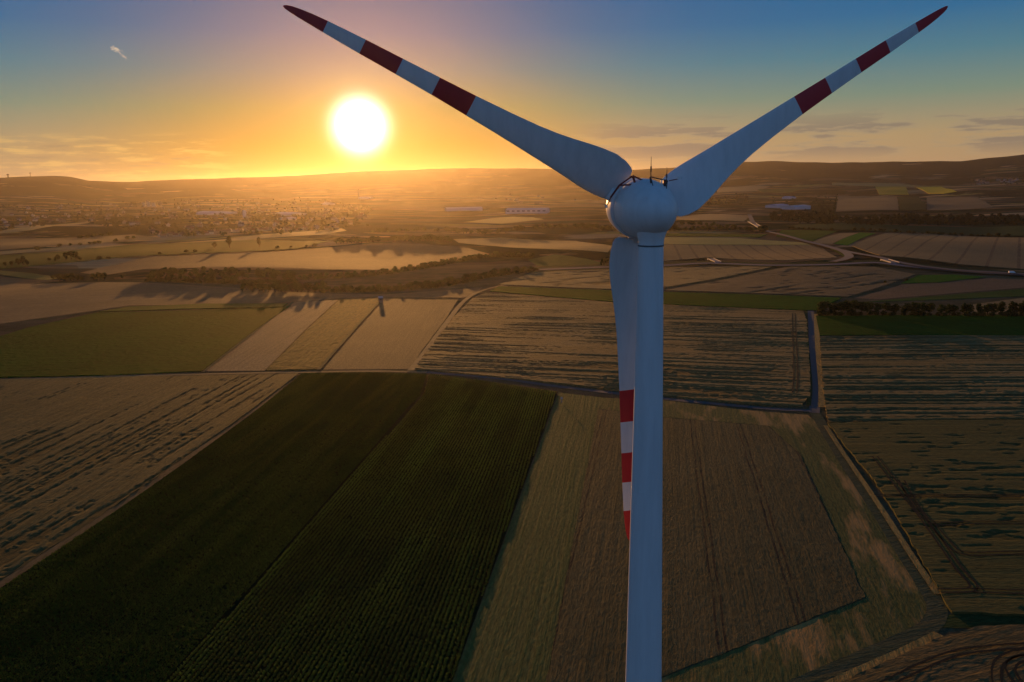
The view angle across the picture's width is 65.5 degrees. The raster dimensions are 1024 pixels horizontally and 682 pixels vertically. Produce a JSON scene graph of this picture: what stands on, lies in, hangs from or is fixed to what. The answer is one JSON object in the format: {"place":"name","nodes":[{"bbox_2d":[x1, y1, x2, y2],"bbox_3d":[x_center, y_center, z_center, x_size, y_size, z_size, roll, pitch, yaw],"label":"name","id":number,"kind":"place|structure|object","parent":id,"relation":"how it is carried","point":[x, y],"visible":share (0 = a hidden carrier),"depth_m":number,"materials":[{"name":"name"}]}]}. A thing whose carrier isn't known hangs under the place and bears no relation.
{"place":"outdoors","nodes":[
{"label":"outdoors","id":0,"kind":"place"},
{"bbox_2d":[0,270,56,279],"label":"meadow","id":1,"kind":"structure","parent":0,"point":[28,275],"depth_m":1112.23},
{"bbox_2d":[0,222,88,232],"bbox_3d":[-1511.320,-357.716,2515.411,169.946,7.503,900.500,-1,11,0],"label":"stubble field","id":2,"kind":"structure","parent":0,"point":[20,229],"depth_m":2438.85,"materials":[{"name":"plant"}]},
{"bbox_2d":[0,234,156,249],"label":"stubble field","id":3,"kind":"structure","parent":0,"point":[21,243],"depth_m":1833.65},
{"bbox_2d":[0,373,298,580],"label":"grain field","id":4,"kind":"structure","parent":0,"point":[77,454],"depth_m":365.58,"materials":[{"name":"plant"}]},
{"bbox_2d":[0,374,298,587],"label":"grass edge","id":5,"kind":"object","parent":4,"relation":"on","point":[16,573],"depth_m":290.84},
{"bbox_2d":[0,228,346,254],"bbox_3d":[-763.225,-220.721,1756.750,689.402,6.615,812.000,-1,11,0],"label":"stubble field","id":6,"kind":"structure","parent":0,"point":[320,232],"depth_m":1784.21,"materials":[{"name":"plant"}]},
{"bbox_2d":[0,282,481,323],"bbox_3d":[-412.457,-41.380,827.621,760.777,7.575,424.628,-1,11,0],"label":"stubble field","id":7,"kind":"structure","parent":0,"point":[20,302],"depth_m":838.83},
{"bbox_2d":[201,302,292,371],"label":"farm track","id":8,"kind":"structure","parent":0,"point":[227,352],"depth_m":571.54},
{"bbox_2d":[206,300,337,370],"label":"stubble field","id":9,"kind":"structure","parent":0,"point":[266,345],"depth_m":598.11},
{"bbox_2d":[0,372,557,681],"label":"maize soil","id":10,"kind":"structure","parent":0,"point":[227,613],"depth_m":238.91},
{"bbox_2d":[165,373,555,681],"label":"maize crop","id":11,"kind":"object","parent":10,"relation":"on","point":[335,579],"visible":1,"depth_m":245.69,"materials":[{"name":"green plant"}]},
{"bbox_2d":[81,243,488,274],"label":"stubble field","id":12,"kind":"structure","parent":0,"point":[376,256],"depth_m":1272.42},
{"bbox_2d":[317,301,379,369],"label":"farm track","id":13,"kind":"structure","parent":0,"point":[340,344],"depth_m":589.21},
{"bbox_2d":[321,299,456,369],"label":"stubble field","id":14,"kind":"structure","parent":0,"point":[393,333],"depth_m":604.09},
{"bbox_2d":[407,285,504,370],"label":"farm track","id":15,"kind":"structure","parent":0,"point":[439,331],"depth_m":628.71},
{"bbox_2d":[468,217,542,223],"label":"stubble field","id":16,"kind":"structure","parent":0,"point":[501,220],"depth_m":2466.28,"materials":[{"name":"plant"}]},
{"bbox_2d":[0,154,1023,680],"bbox_3d":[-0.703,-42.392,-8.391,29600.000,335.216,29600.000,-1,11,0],"label":"ground","id":17,"kind":"structure","parent":0,"point":[410,200],"depth_m":3284.31,"materials":[{"name":"soil"}]},
{"bbox_2d":[0,305,290,377],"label":"green field","id":18,"kind":"structure","parent":17,"relation":"on","point":[120,343],"depth_m":593.07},
{"bbox_2d":[0,240,328,268],"bbox_3d":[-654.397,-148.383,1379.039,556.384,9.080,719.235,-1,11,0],"label":"green field","id":19,"kind":"structure","parent":17,"relation":"on","point":[38,259],"depth_m":1477.97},
{"bbox_2d":[99,303,287,311],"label":"green field","id":20,"kind":"structure","parent":17,"relation":"on","point":[207,306],"depth_m":768.31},
{"bbox_2d":[0,372,426,681],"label":"sunflower crop","id":21,"kind":"object","parent":17,"relation":"on","point":[272,418],"visible":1,"depth_m":259.15,"materials":[{"name":"green plant"}]},
{"bbox_2d":[196,211,236,214],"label":"industrial hall","id":22,"kind":"structure","parent":17,"relation":"on","point":[209,212],"depth_m":3365.94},
{"bbox_2d":[14,370,426,378],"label":"lane","id":23,"kind":"structure","parent":17,"relation":"on","point":[238,373],"depth_m":488.71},
{"bbox_2d":[241,279,249,289],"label":"copse tree","id":24,"kind":"object","parent":17,"relation":"on","point":[245,282],"visible":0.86,"depth_m":890.33,"materials":[{"name":"green plant"}]},
{"bbox_2d":[248,281,255,291],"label":"copse tree","id":25,"kind":"object","parent":17,"relation":"on","point":[251,285],"visible":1,"depth_m":875.57,"materials":[{"name":"green plant"}]},
{"bbox_2d":[259,283,267,292],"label":"copse tree","id":26,"kind":"object","parent":17,"relation":"on","point":[262,286],"visible":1,"depth_m":866.73,"materials":[{"name":"green plant"}]},
{"bbox_2d":[270,282,279,292],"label":"copse tree","id":27,"kind":"object","parent":17,"relation":"on","point":[275,285],"visible":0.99,"depth_m":866.37,"materials":[{"name":"green plant"}]},
{"bbox_2d":[279,283,289,292],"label":"copse tree","id":28,"kind":"object","parent":17,"relation":"on","point":[284,286],"visible":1,"depth_m":863.24,"materials":[{"name":"green plant"}]},
{"bbox_2d":[275,212,306,215],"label":"industrial hall","id":29,"kind":"structure","parent":17,"relation":"on","point":[286,213],"depth_m":3093.65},
{"bbox_2d":[292,283,300,291],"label":"copse tree","id":30,"kind":"object","parent":17,"relation":"on","point":[297,287],"visible":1,"depth_m":864.95,"materials":[{"name":"green plant"}]},
{"bbox_2d":[303,282,311,291],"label":"copse tree","id":31,"kind":"object","parent":17,"relation":"on","point":[306,286],"visible":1,"depth_m":861.95,"materials":[{"name":"green plant"}]},
{"bbox_2d":[266,298,378,370],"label":"beet field","id":32,"kind":"structure","parent":17,"relation":"on","point":[314,345],"depth_m":603.59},
{"bbox_2d":[445,207,482,210],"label":"industrial hall","id":33,"kind":"structure","parent":17,"relation":"on","point":[463,208],"depth_m":3363.50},
{"bbox_2d":[0,176,1023,236],"bbox_3d":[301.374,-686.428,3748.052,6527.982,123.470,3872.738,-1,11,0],"label":"town greenery","id":34,"kind":"object","parent":17,"relation":"on","point":[194,233],"visible":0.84,"depth_m":2798.65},
{"bbox_2d":[506,208,549,213],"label":"industrial hall","id":35,"kind":"structure","parent":17,"relation":"on","point":[525,210],"depth_m":2978.14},
{"bbox_2d":[283,5,947,681],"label":"wind turbine","id":36,"kind":"object","parent":17,"relation":"on","point":[643,213],"visible":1,"depth_m":86.87,"materials":[{"name":"paint"}]},
{"bbox_2d":[426,371,814,411],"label":"lane","id":37,"kind":"structure","parent":17,"relation":"on","point":[693,401],"depth_m":430.86,"materials":[{"name":"soil"}]},
{"bbox_2d":[490,286,840,310],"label":"green field","id":38,"kind":"structure","parent":17,"relation":"on","point":[785,302],"depth_m":763.50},
{"bbox_2d":[665,233,766,237],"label":"green field","id":39,"kind":"structure","parent":17,"relation":"on","point":[714,235],"depth_m":1612.97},
{"bbox_2d":[599,398,926,681],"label":"stubble headland","id":40,"kind":"structure","parent":17,"relation":"on","point":[892,603],"depth_m":217.85,"materials":[{"name":"plant"}]},
{"bbox_2d":[765,204,788,207],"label":"industrial hall","id":41,"kind":"structure","parent":17,"relation":"on","point":[774,206],"depth_m":3085.21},
{"bbox_2d":[758,187,809,192],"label":"green field","id":42,"kind":"structure","parent":17,"relation":"on","point":[780,190],"depth_m":5181.78,"materials":[{"name":"plant"}]},
{"bbox_2d":[780,205,810,209],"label":"industrial hall","id":43,"kind":"structure","parent":17,"relation":"on","point":[795,207],"depth_m":2950.75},
{"bbox_2d":[776,230,836,240],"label":"green field","id":44,"kind":"structure","parent":17,"relation":"on","point":[811,235],"depth_m":1626.17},
{"bbox_2d":[808,310,819,412],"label":"lane","id":45,"kind":"structure","parent":17,"relation":"on","point":[814,404],"depth_m":490.62,"materials":[{"name":"asphalt"}]},
{"bbox_2d":[816,310,827,315],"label":"shrub","id":46,"kind":"object","parent":17,"relation":"on","point":[821,312],"visible":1,"depth_m":660.21,"materials":[{"name":"green plant"}]},
{"bbox_2d":[817,301,832,310],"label":"tree","id":47,"kind":"object","parent":17,"relation":"on","point":[823,305],"visible":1,"depth_m":664.81,"materials":[{"name":"green plant"}]},
{"bbox_2d":[829,302,839,311],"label":"tree","id":48,"kind":"object","parent":17,"relation":"on","point":[836,306],"visible":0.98,"depth_m":661.64,"materials":[{"name":"green plant"}]},
{"bbox_2d":[842,300,851,313],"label":"tree","id":49,"kind":"object","parent":17,"relation":"on","point":[846,302],"visible":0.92,"depth_m":663.59,"materials":[{"name":"green plant"}]},
{"bbox_2d":[846,300,858,310],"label":"tree","id":50,"kind":"object","parent":17,"relation":"on","point":[853,303],"visible":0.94,"depth_m":662.61,"materials":[{"name":"green plant"}]},
{"bbox_2d":[834,233,874,244],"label":"green field","id":51,"kind":"structure","parent":17,"relation":"on","point":[849,240],"depth_m":1462.63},
{"bbox_2d":[854,302,869,311],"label":"tree","id":52,"kind":"object","parent":17,"relation":"on","point":[863,306],"visible":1,"depth_m":658.24,"materials":[{"name":"green plant"}]},
{"bbox_2d":[706,193,1023,224],"bbox_3d":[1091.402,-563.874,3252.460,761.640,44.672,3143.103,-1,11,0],"label":"wood","id":53,"kind":"object","parent":17,"relation":"on","point":[907,218],"visible":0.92,"depth_m":2050.57,"materials":[{"name":"green plant"}]},
{"bbox_2d":[873,302,881,311],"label":"tree","id":54,"kind":"object","parent":17,"relation":"on","point":[878,307],"visible":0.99,"depth_m":658.66,"materials":[{"name":"green plant"}]},
{"bbox_2d":[882,302,890,310],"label":"tree","id":55,"kind":"object","parent":17,"relation":"on","point":[886,306],"visible":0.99,"depth_m":662.81,"materials":[{"name":"green plant"}]},
{"bbox_2d":[880,259,898,263],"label":"road bridge","id":56,"kind":"structure","parent":17,"relation":"on","point":[885,260],"depth_m":1026.51,"materials":[{"name":"concrete"}]},
{"bbox_2d":[875,186,908,194],"bbox_3d":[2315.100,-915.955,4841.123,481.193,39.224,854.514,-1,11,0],"label":"sunflower field","id":57,"kind":"structure","parent":17,"relation":"on","point":[889,190],"depth_m":4747.57,"materials":[{"name":"plant"}]},
{"bbox_2d":[889,304,899,311],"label":"tree","id":58,"kind":"object","parent":17,"relation":"on","point":[895,307],"visible":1,"depth_m":657.85,"materials":[{"name":"green plant"}]},
{"bbox_2d":[900,303,911,314],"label":"tree","id":59,"kind":"object","parent":17,"relation":"on","point":[905,308],"visible":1,"depth_m":654.04,"materials":[{"name":"green plant"}]},
{"bbox_2d":[794,223,1023,235],"bbox_3d":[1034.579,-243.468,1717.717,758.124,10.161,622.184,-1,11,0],"label":"green field","id":60,"kind":"structure","parent":17,"relation":"on","point":[1013,230],"depth_m":1740.57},
{"bbox_2d":[898,197,925,209],"bbox_3d":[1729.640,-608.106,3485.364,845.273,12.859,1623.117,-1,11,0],"label":"green field","id":61,"kind":"structure","parent":17,"relation":"on","point":[911,203],"depth_m":3113.74,"materials":[{"name":"plant"}]},
{"bbox_2d":[911,302,921,311],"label":"tree","id":62,"kind":"object","parent":17,"relation":"on","point":[918,307],"visible":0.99,"depth_m":653.54,"materials":[{"name":"green plant"}]},
{"bbox_2d":[816,315,1023,335],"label":"green field","id":63,"kind":"structure","parent":17,"relation":"on","point":[914,325],"depth_m":608.87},
{"bbox_2d":[924,303,935,311],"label":"tree","id":64,"kind":"object","parent":17,"relation":"on","point":[930,307],"visible":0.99,"depth_m":655.62,"materials":[{"name":"green plant"}]},
{"bbox_2d":[916,187,956,193],"bbox_3d":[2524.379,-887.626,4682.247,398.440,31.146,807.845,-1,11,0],"label":"sunflower field","id":65,"kind":"structure","parent":17,"relation":"on","point":[935,190],"depth_m":4614.93,"materials":[{"name":"plant"}]},
{"bbox_2d":[937,304,947,314],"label":"tree","id":66,"kind":"object","parent":17,"relation":"on","point":[942,308],"visible":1,"depth_m":652.36,"materials":[{"name":"green plant"}]},
{"bbox_2d":[903,275,984,282],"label":"green field","id":67,"kind":"structure","parent":17,"relation":"on","point":[928,278],"depth_m":878.51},
{"bbox_2d":[867,289,1023,301],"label":"green field","id":68,"kind":"structure","parent":17,"relation":"on","point":[1010,293],"depth_m":755.49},
{"bbox_2d":[945,304,954,314],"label":"tree","id":69,"kind":"object","parent":17,"relation":"on","point":[950,307],"visible":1,"depth_m":650.35,"materials":[{"name":"green plant"}]},
{"bbox_2d":[960,303,968,312],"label":"tree","id":70,"kind":"object","parent":17,"relation":"on","point":[964,307],"visible":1,"depth_m":651.29,"materials":[{"name":"green plant"}]},
{"bbox_2d":[963,310,972,315],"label":"shrub","id":71,"kind":"object","parent":17,"relation":"on","point":[968,313],"visible":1,"depth_m":646.19,"materials":[{"name":"green plant"}]},
{"bbox_2d":[976,303,982,312],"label":"tree","id":72,"kind":"object","parent":17,"relation":"on","point":[979,307],"visible":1,"depth_m":649.00,"materials":[{"name":"green plant"}]},
{"bbox_2d":[982,303,994,314],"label":"tree","id":73,"kind":"object","parent":17,"relation":"on","point":[985,307],"visible":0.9,"depth_m":650.71,"materials":[{"name":"green plant"}]},
{"bbox_2d":[988,303,998,312],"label":"tree","id":74,"kind":"object","parent":17,"relation":"on","point":[995,306],"visible":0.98,"depth_m":649.27,"materials":[{"name":"green plant"}]},
{"bbox_2d":[995,301,1006,311],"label":"tree","id":75,"kind":"object","parent":17,"relation":"on","point":[1001,305],"visible":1,"depth_m":650.69,"materials":[{"name":"green plant"}]},
{"bbox_2d":[1006,301,1017,310],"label":"tree","id":76,"kind":"object","parent":17,"relation":"on","point":[1013,306],"visible":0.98,"depth_m":645.95,"materials":[{"name":"green plant"}]},
{"bbox_2d":[1017,301,1023,314],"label":"tree","id":77,"kind":"object","parent":17,"relation":"on","point":[1021,307],"visible":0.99,"depth_m":643.48,"materials":[{"name":"green plant"}]},
{"bbox_2d":[0,0,1023,181],"label":"sky","id":78,"kind":"structure","parent":0,"point":[91,90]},
{"bbox_2d":[452,393,604,681],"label":"stubble field","id":79,"kind":"structure","parent":0,"point":[511,638],"depth_m":238.34,"materials":[{"name":"plant"}]},
{"bbox_2d":[454,237,611,251],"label":"stubble field","id":80,"kind":"structure","parent":0,"point":[536,244],"depth_m":1525.99,"materials":[{"name":"plant"}]},
{"bbox_2d":[529,254,602,266],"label":"meadow","id":81,"kind":"structure","parent":0,"point":[556,260],"depth_m":1139.99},
{"bbox_2d":[415,292,810,406],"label":"grain field","id":82,"kind":"structure","parent":0,"point":[735,355],"depth_m":543.24,"materials":[{"name":"plant"}]},
{"bbox_2d":[792,313,798,392],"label":"wheel ruts","id":83,"kind":"structure","parent":82,"relation":"on","point":[796,354],"depth_m":512.88,"materials":[{"name":"soil"}]},
{"bbox_2d":[805,311,811,404],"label":"lane verge","id":84,"kind":"structure","parent":82,"relation":"on","point":[809,399],"depth_m":461.67,"materials":[{"name":"green plant"}]},
{"bbox_2d":[499,266,770,289],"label":"grain field","id":85,"kind":"structure","parent":0,"point":[600,278],"depth_m":958.43,"materials":[{"name":"brown plant"}]},
{"bbox_2d":[546,409,864,681],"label":"wheat field","id":86,"kind":"structure","parent":0,"point":[752,550],"depth_m":242.80,"materials":[{"name":"plant"}]},
{"bbox_2d":[676,214,747,221],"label":"stubble field","id":87,"kind":"structure","parent":0,"point":[725,217],"depth_m":2392.70,"materials":[{"name":"plant"}]},
{"bbox_2d":[664,237,810,244],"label":"stubble field","id":88,"kind":"structure","parent":0,"point":[704,241],"depth_m":1454.12,"materials":[{"name":"brown plant"}]},
{"bbox_2d":[717,185,769,192],"bbox_3d":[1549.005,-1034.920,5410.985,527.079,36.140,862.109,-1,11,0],"label":"stubble field","id":89,"kind":"structure","parent":0,"point":[740,188],"depth_m":5462.05,"materials":[{"name":"plant"}]},
{"bbox_2d":[663,237,836,260],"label":"grain field","id":90,"kind":"structure","parent":0,"point":[672,252],"depth_m":1270.58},
{"bbox_2d":[518,260,1023,275],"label":"cutting slope","id":91,"kind":"structure","parent":0,"point":[595,265],"depth_m":1042.22,"materials":[{"name":"soil"}]},
{"bbox_2d":[525,262,1023,275],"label":"trunk road","id":92,"kind":"structure","parent":0,"point":[795,265],"depth_m":1023.13,"materials":[{"name":"asphalt"}]},
{"bbox_2d":[665,266,914,296],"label":"grain field","id":93,"kind":"structure","parent":0,"point":[839,281],"depth_m":869.00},
{"bbox_2d":[747,214,853,261],"bbox_3d":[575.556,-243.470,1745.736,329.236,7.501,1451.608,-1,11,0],"label":"curving road","id":94,"kind":"structure","parent":0,"point":[847,255],"depth_m":1357.83,"materials":[{"name":"asphalt"}]},
{"bbox_2d":[814,233,856,243],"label":"stubble field","id":95,"kind":"structure","parent":0,"point":[831,239],"depth_m":1480.83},
{"bbox_2d":[836,196,898,211],"bbox_3d":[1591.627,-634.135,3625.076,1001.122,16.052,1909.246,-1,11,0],"label":"stubble field","id":96,"kind":"structure","parent":0,"point":[857,203],"depth_m":3380.17,"materials":[{"name":"plant"}]},
{"bbox_2d":[788,413,947,681],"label":"farm track","id":97,"kind":"structure","parent":0,"point":[934,618],"depth_m":206.26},
{"bbox_2d":[832,182,936,186],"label":"stubble field","id":98,"kind":"structure","parent":0,"point":[871,184],"depth_m":5428.69,"materials":[{"name":"plant"}]},
{"bbox_2d":[819,335,1023,422],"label":"grain field","id":99,"kind":"structure","parent":0,"point":[919,377],"depth_m":449.72,"materials":[{"name":"plant"}]},
{"bbox_2d":[814,314,824,406],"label":"lane verge","id":100,"kind":"structure","parent":99,"relation":"on","point":[821,401],"depth_m":486.94,"materials":[{"name":"green plant"}]},
{"bbox_2d":[828,419,1023,616],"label":"grain field","id":101,"kind":"structure","parent":0,"point":[941,457],"depth_m":286.26,"materials":[{"name":"plant"}]},
{"bbox_2d":[823,425,940,593],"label":"grass verge","id":102,"kind":"object","parent":101,"relation":"on","point":[917,563],"depth_m":263.76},
{"bbox_2d":[872,456,978,592],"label":"wheel ruts","id":103,"kind":"structure","parent":101,"relation":"on","point":[960,573],"depth_m":244.80,"materials":[{"name":"soil"}]},
{"bbox_2d":[898,480,1023,524],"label":"wheel ruts","id":104,"kind":"structure","parent":101,"relation":"on","point":[919,514],"depth_m":263.53,"materials":[{"name":"soil"}]},
{"bbox_2d":[927,522,1023,555],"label":"wheel ruts","id":105,"kind":"structure","parent":101,"relation":"on","point":[970,552],"depth_m":239.67,"materials":[{"name":"soil"}]},
{"bbox_2d":[970,588,1023,593],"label":"wheel ruts","id":106,"kind":"structure","parent":101,"relation":"on","point":[999,592],"depth_m":216.23,"materials":[{"name":"soil"}]},
{"bbox_2d":[840,250,1023,273],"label":"slip road","id":107,"kind":"structure","parent":0,"point":[922,265],"depth_m":984.44,"materials":[{"name":"asphalt"}]},
{"bbox_2d":[842,624,1023,681],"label":"grain field","id":108,"kind":"structure","parent":0,"point":[974,667],"depth_m":186.20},
{"bbox_2d":[825,631,942,681],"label":"grass verge","id":109,"kind":"object","parent":108,"relation":"on","point":[894,654],"depth_m":188.45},
{"bbox_2d":[879,642,1023,681],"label":"wheel ruts","id":110,"kind":"structure","parent":108,"relation":"on","point":[926,667],"depth_m":187.91,"materials":[{"name":"soil"}]},
{"bbox_2d":[991,649,1023,681],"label":"wheel ruts","id":111,"kind":"structure","parent":108,"relation":"on","point":[1002,665],"depth_m":184.78,"materials":[{"name":"soil"}]},
{"bbox_2d":[1004,655,1023,681],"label":"wheel ruts","id":112,"kind":"structure","parent":108,"relation":"on","point":[1015,671],"depth_m":182.30,"materials":[{"name":"soil"}]},
{"bbox_2d":[852,233,1023,269],"bbox_3d":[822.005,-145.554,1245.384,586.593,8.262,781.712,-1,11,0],"label":"grain field","id":113,"kind":"structure","parent":0,"point":[1002,252],"depth_m":1245.25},
{"bbox_2d":[856,278,1023,298],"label":"stubble field","id":114,"kind":"structure","parent":0,"point":[926,289],"depth_m":812.75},
{"bbox_2d":[927,197,992,209],"bbox_3d":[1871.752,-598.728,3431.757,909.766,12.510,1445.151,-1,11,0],"label":"stubble field","id":115,"kind":"structure","parent":0,"point":[949,203],"depth_m":3129.14,"materials":[{"name":"plant"}]},
{"bbox_2d":[942,614,1023,627],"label":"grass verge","id":116,"kind":"structure","parent":0,"point":[963,620],"depth_m":204.00,"materials":[{"name":"green plant"}]},
{"bbox_2d":[971,298,1023,313],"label":"stubble field","id":117,"kind":"structure","parent":0,"point":[1019,300],"depth_m":717.79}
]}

